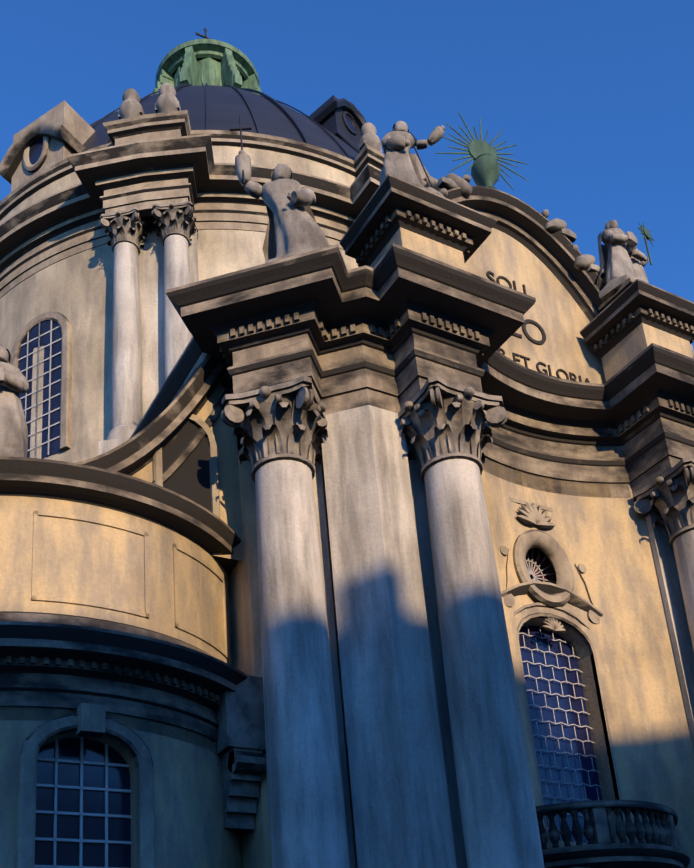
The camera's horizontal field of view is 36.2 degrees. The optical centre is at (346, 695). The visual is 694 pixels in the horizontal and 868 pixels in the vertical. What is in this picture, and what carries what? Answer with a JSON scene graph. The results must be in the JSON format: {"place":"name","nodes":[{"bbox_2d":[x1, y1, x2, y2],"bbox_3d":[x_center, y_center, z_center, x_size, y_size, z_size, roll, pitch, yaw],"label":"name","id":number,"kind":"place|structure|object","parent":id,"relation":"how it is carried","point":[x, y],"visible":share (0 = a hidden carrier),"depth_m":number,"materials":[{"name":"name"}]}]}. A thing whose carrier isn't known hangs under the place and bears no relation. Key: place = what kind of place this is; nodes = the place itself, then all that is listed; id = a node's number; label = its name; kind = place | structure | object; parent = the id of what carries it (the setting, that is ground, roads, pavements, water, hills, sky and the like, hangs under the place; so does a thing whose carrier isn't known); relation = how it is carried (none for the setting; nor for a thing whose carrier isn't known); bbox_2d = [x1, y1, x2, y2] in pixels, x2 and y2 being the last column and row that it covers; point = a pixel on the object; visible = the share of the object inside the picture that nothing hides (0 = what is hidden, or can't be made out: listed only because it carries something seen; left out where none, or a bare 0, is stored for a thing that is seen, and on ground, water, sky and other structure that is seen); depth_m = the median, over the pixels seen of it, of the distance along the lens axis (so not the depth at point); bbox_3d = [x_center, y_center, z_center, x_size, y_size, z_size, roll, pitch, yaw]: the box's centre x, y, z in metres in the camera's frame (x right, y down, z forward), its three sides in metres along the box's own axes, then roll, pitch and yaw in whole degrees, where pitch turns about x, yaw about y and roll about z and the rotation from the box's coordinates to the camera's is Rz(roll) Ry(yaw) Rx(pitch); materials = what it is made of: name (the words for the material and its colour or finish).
{"place":"outdoors","nodes":[
{"label":"outdoors","id":0,"kind":"place"},
{"bbox_2d":[0,146,358,462],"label":"drum wall","id":1,"kind":"structure","parent":0,"point":[76,290],"depth_m":33.59,"materials":[{"name":"beige paint"}]},
{"bbox_2d":[11,312,71,450],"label":"drum window frames","id":2,"kind":"structure","parent":1,"relation":"attached to","point":[61,320],"depth_m":32.76,"materials":[{"name":"beige stone"}]},
{"bbox_2d":[18,320,61,458],"bbox_3d":[-2.913,-7.825,38.970,20.672,5.200,13.718,8,-24,-29],"label":"window glass","id":3,"kind":"object","parent":2,"relation":"in","point":[55,401],"visible":0.08,"depth_m":33.08,"materials":[{"name":"blue glass"}]},
{"bbox_2d":[18,320,61,457],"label":"drum bars","id":4,"kind":"object","parent":2,"relation":"in","point":[37,390],"visible":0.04,"depth_m":33.03,"materials":[{"name":"grey metal"}]},
{"bbox_2d":[99,227,198,454],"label":"columns","id":5,"kind":"structure","parent":1,"relation":"attached to","point":[152,336],"depth_m":31.85,"materials":[{"name":"grey stone"}]},
{"bbox_2d":[99,201,198,254],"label":"column capitals","id":6,"kind":"object","parent":5,"relation":"on","point":[129,225],"visible":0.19,"depth_m":32.77,"materials":[{"name":"grey stone"}]},
{"bbox_2d":[132,382,243,560],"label":"wall","id":7,"kind":"structure","parent":0,"point":[228,476],"depth_m":22.86,"materials":[{"name":"beige paint"}]},
{"bbox_2d":[162,422,210,511],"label":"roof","id":8,"kind":"structure","parent":7,"relation":"in","point":[189,478],"depth_m":22.39,"materials":[{"name":"stone"}]},
{"bbox_2d":[0,0,693,350],"label":"sky","id":9,"kind":"structure","parent":0,"point":[596,97],"materials":[{"name":"blue"}]},
{"label":"ground","id":10,"kind":"structure","parent":0,"visible":0},
{"bbox_2d":[0,496,241,867],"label":"wing wall","id":11,"kind":"structure","parent":10,"relation":"on","point":[86,561],"depth_m":19.26,"materials":[{"name":"beige paint"}]},
{"bbox_2d":[15,703,154,867],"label":"window frame","id":12,"kind":"object","parent":11,"relation":"attached to","point":[89,720],"visible":1,"depth_m":17.88,"materials":[{"name":"grey stone"}]},
{"bbox_2d":[34,738,130,867],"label":"wing glass","id":13,"kind":"object","parent":12,"relation":"in","point":[93,854],"visible":0.67,"depth_m":18.11,"materials":[{"name":"blue glass"}]},
{"bbox_2d":[34,737,131,867],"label":"wing bars","id":14,"kind":"object","parent":13,"relation":"attached to","point":[80,813],"visible":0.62,"depth_m":18.03,"materials":[{"name":"grey metal"}]},
{"bbox_2d":[0,456,246,753],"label":"cornices","id":15,"kind":"object","parent":11,"relation":"attached to","point":[58,661],"visible":0.79,"depth_m":19.05,"materials":[{"name":"grey stone"}]},
{"bbox_2d":[31,510,227,657],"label":"wall panel moldings","id":16,"kind":"structure","parent":11,"relation":"attached to","point":[34,597],"depth_m":19.84,"materials":[{"name":"beige stone"}]},
{"bbox_2d":[77,354,231,483],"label":"buttress","id":17,"kind":"structure","parent":11,"relation":"on","point":[164,429],"depth_m":22.20,"materials":[{"name":"grey stone"}]},
{"bbox_2d":[152,414,219,517],"bbox_3d":[-3.387,-4.832,22.331,1.460,2.784,0.140,8,-24,-29],"label":"niche frame","id":18,"kind":"object","parent":17,"relation":"attached to","point":[199,423],"visible":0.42,"depth_m":22.49,"materials":[{"name":"beige stone"}]},
{"bbox_2d":[229,435,693,867],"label":"facade wall","id":19,"kind":"structure","parent":10,"relation":"on","point":[606,542],"depth_m":24.40,"materials":[{"name":"beige paint"}]},
{"bbox_2d":[216,675,265,834],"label":"wing consoles","id":20,"kind":"object","parent":19,"relation":"attached to","point":[241,746],"visible":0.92,"depth_m":20.16,"materials":[{"name":"stone"}]},
{"bbox_2d":[313,405,693,867],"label":"facade pilasters","id":21,"kind":"object","parent":19,"relation":"attached to","point":[406,812],"visible":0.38,"depth_m":20.47,"materials":[{"name":"grey stone"}]},
{"bbox_2d":[526,548,556,583],"bbox_3d":[4.333,-2.790,25.081,1.760,2.000,0.001,8,-24,-29],"label":"oval stained glass","id":22,"kind":"object","parent":19,"relation":"attached to","point":[545,563],"depth_m":25.45,"materials":[{"name":"black glass"}]},
{"bbox_2d":[519,625,601,842],"bbox_3d":[4.639,0.821,23.708,2.200,5.250,0.001,8,-24,-29],"label":"glass","id":23,"kind":"object","parent":19,"relation":"attached to","point":[535,671],"visible":0.5,"depth_m":23.92,"materials":[{"name":"blue glass"}]},
{"bbox_2d":[519,548,602,842],"bbox_3d":[4.580,-0.243,24.058,2.206,7.512,0.030,8,-24,-29],"label":"window grille","id":24,"kind":"object","parent":19,"relation":"attached to","point":[533,577],"visible":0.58,"depth_m":24.01,"materials":[{"name":"silver metal"}]},
{"bbox_2d":[500,497,629,842],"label":"frames","id":25,"kind":"structure","parent":19,"relation":"attached to","point":[549,599],"depth_m":24.45,"materials":[{"name":"stone"}]},
{"bbox_2d":[536,800,689,867],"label":"balcony","id":26,"kind":"structure","parent":19,"relation":"attached to","point":[601,848],"depth_m":20.88,"materials":[{"name":"stone"}]},
{"bbox_2d":[255,459,693,867],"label":"columns","id":27,"kind":"structure","parent":10,"relation":"on","point":[307,821],"depth_m":19.54,"materials":[{"name":"stone"}]},
{"bbox_2d":[221,375,693,548],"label":"column capitals","id":28,"kind":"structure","parent":27,"relation":"on","point":[441,419],"depth_m":21.60,"materials":[{"name":"stone"}]},
{"bbox_2d":[130,243,693,497],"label":"entablature","id":29,"kind":"structure","parent":28,"relation":"on","point":[395,327],"depth_m":22.58,"materials":[{"name":"stone"}]},
{"bbox_2d":[0,121,693,456],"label":"statues","id":30,"kind":"object","parent":29,"relation":"on","point":[293,228],"visible":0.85,"depth_m":23.92,"materials":[{"name":"stone"}]},
{"bbox_2d":[230,116,432,187],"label":"crosses","id":31,"kind":"object","parent":30,"relation":"in","point":[240,128],"visible":0.42,"depth_m":24.29,"materials":[{"name":"grey metal"}]},
{"bbox_2d":[370,227,693,383],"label":"pediment wall","id":32,"kind":"structure","parent":29,"relation":"on","point":[556,313],"depth_m":27.50,"materials":[{"name":"paint"}]},
{"bbox_2d":[486,271,526,293],"bbox_3d":[4.104,-10.560,27.259,1.257,0.462,0.040,8,-24,-29],"label":"lettering","id":33,"kind":"object","parent":32,"relation":"attached to","point":[503,278],"visible":0.52,"depth_m":27.29,"materials":[{"name":"black metal"}]},
{"bbox_2d":[339,174,693,357],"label":"cornice","id":34,"kind":"structure","parent":32,"relation":"on","point":[455,219],"depth_m":26.84,"materials":[{"name":"stone"}]},
{"bbox_2d":[435,112,653,264],"bbox_3d":[5.641,-14.154,29.405,6.891,4.084,0.785,3,-22,-19],"label":"sunburst ornament","id":35,"kind":"object","parent":34,"relation":"on","point":[486,168],"visible":0.85,"depth_m":28.83,"materials":[{"name":"green metal"}]},
{"bbox_2d":[512,319,545,344],"bbox_3d":[4.232,-9.378,26.819,2.050,0.735,0.040,8,-24,-29],"label":"inscription","id":36,"kind":"object","parent":32,"relation":"attached to","point":[539,327],"visible":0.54,"depth_m":27.07,"materials":[{"name":"black metal"}]},
{"bbox_2d":[497,348,589,382],"bbox_3d":[4.327,-8.332,26.418,4.816,0.378,0.040,8,-24,-29],"label":"inscription","id":37,"kind":"object","parent":32,"relation":"attached to","point":[544,365],"visible":0.35,"depth_m":26.82,"materials":[{"name":"black metal"}]},
{"bbox_3d":[-3.453,7.014,36.480,27.200,17.500,27.200,8,-24,-29],"label":"nave body","id":38,"kind":"object","parent":10,"relation":"on","visible":0},
{"bbox_2d":[0,110,426,297],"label":"drum cornices","id":39,"kind":"object","parent":38,"relation":"on","point":[145,163],"visible":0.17,"depth_m":34.29,"materials":[{"name":"beige stone"}]},
{"bbox_2d":[0,100,439,191],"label":"dormers","id":40,"kind":"object","parent":39,"relation":"on","point":[64,127],"visible":0.23,"depth_m":37.01,"materials":[{"name":"beige stone"}]},
{"bbox_2d":[27,115,354,171],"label":"oval windows","id":41,"kind":"structure","parent":40,"relation":"in","point":[35,149],"depth_m":36.98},
{"bbox_2d":[82,83,359,159],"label":"dome","id":42,"kind":"structure","parent":39,"relation":"on","point":[212,107],"depth_m":38.24,"materials":[{"name":"metal"}]},
{"bbox_2d":[151,39,261,95],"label":"lantern","id":43,"kind":"object","parent":42,"relation":"on","point":[196,62],"visible":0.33,"depth_m":48.24,"materials":[{"name":"green metal"}]},
{"bbox_2d":[196,28,209,38],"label":"cross","id":44,"kind":"object","parent":43,"relation":"on","point":[202,36],"visible":0.23,"depth_m":51.44,"materials":[{"name":"black metal"}]},
{"bbox_2d":[309,95,366,151],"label":"dormer","id":45,"kind":"object","parent":42,"relation":"on","point":[330,113],"visible":0.12,"depth_m":41.87,"materials":[{"name":"grey stone"}]},
{"bbox_2d":[118,83,381,152],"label":"urns","id":46,"kind":"object","parent":39,"relation":"on","point":[166,101],"visible":0.25,"depth_m":35.15,"materials":[{"name":"grey stone"}]}
]}

